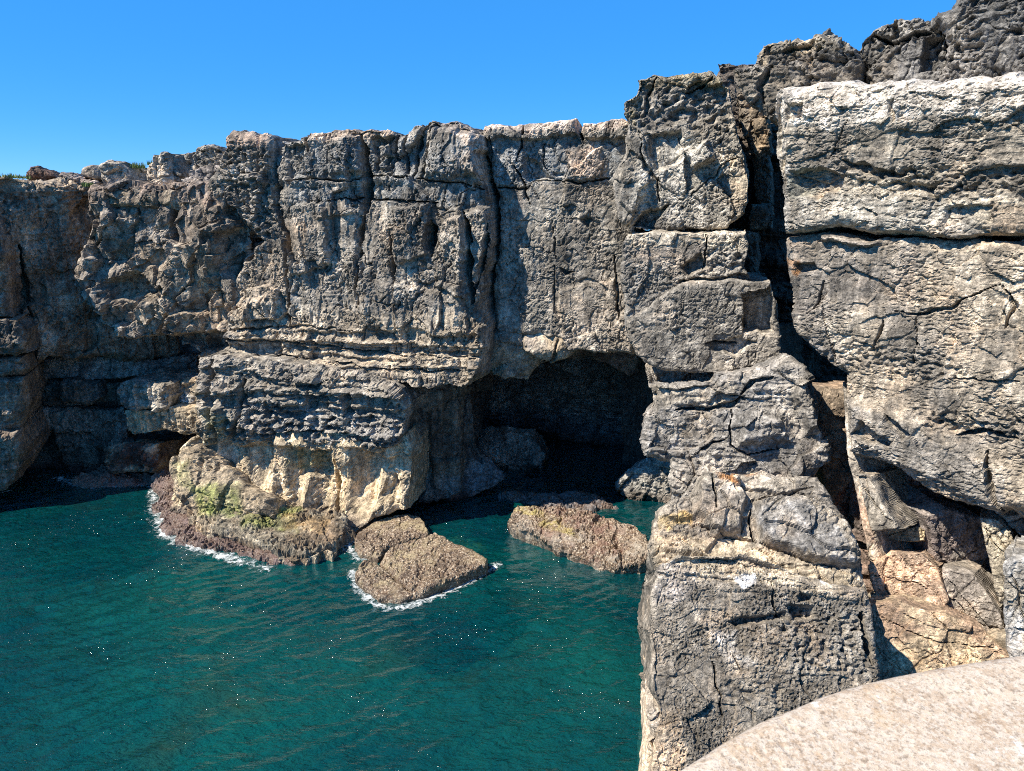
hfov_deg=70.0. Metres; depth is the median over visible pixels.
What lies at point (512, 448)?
cave rock
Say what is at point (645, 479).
arch boulder
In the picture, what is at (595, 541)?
sea slab
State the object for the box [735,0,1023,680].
cliff
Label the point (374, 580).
flat rock
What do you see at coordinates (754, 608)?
buttress
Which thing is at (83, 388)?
cliff
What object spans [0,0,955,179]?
sky
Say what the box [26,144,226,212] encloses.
crest outcrop
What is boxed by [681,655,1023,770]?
stone parapet
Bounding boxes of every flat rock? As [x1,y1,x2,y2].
[355,514,429,562]
[355,560,421,603]
[379,533,489,599]
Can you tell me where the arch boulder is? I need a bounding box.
[615,457,671,502]
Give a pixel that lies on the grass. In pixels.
(88, 184)
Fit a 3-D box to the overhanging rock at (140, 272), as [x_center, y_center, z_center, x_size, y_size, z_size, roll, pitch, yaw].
[-14.212,-5.486,32.520,8.531,7.980,6.844,2,13,10]
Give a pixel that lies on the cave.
(588, 399)
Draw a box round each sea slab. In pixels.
[498,490,618,512]
[507,505,648,573]
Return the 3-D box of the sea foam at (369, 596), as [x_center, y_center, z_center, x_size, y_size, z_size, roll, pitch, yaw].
[-4.835,6.724,24.019,0.978,0.157,3.644,-8,15,-31]
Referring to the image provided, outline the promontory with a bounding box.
[71,346,472,565]
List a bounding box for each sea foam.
[149,490,268,571]
[345,541,365,561]
[349,570,390,609]
[395,563,501,610]
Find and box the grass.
[0,160,151,186]
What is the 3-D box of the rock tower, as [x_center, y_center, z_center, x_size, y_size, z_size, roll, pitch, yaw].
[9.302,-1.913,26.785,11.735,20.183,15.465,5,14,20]
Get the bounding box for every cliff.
[0,175,200,490]
[206,121,500,388]
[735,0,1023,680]
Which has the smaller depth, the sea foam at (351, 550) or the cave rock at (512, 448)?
the sea foam at (351, 550)
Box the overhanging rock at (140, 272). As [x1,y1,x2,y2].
[74,178,260,357]
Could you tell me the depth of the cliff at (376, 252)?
27.67 m
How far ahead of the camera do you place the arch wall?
27.20 m
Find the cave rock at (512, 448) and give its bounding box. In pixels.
[477,425,548,469]
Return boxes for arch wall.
[471,118,644,392]
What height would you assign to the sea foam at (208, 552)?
0.147 m
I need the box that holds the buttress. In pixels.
[637,470,879,770]
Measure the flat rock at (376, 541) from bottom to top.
2.230 m
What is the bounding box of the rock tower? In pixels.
[613,63,846,499]
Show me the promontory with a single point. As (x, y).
(285, 459)

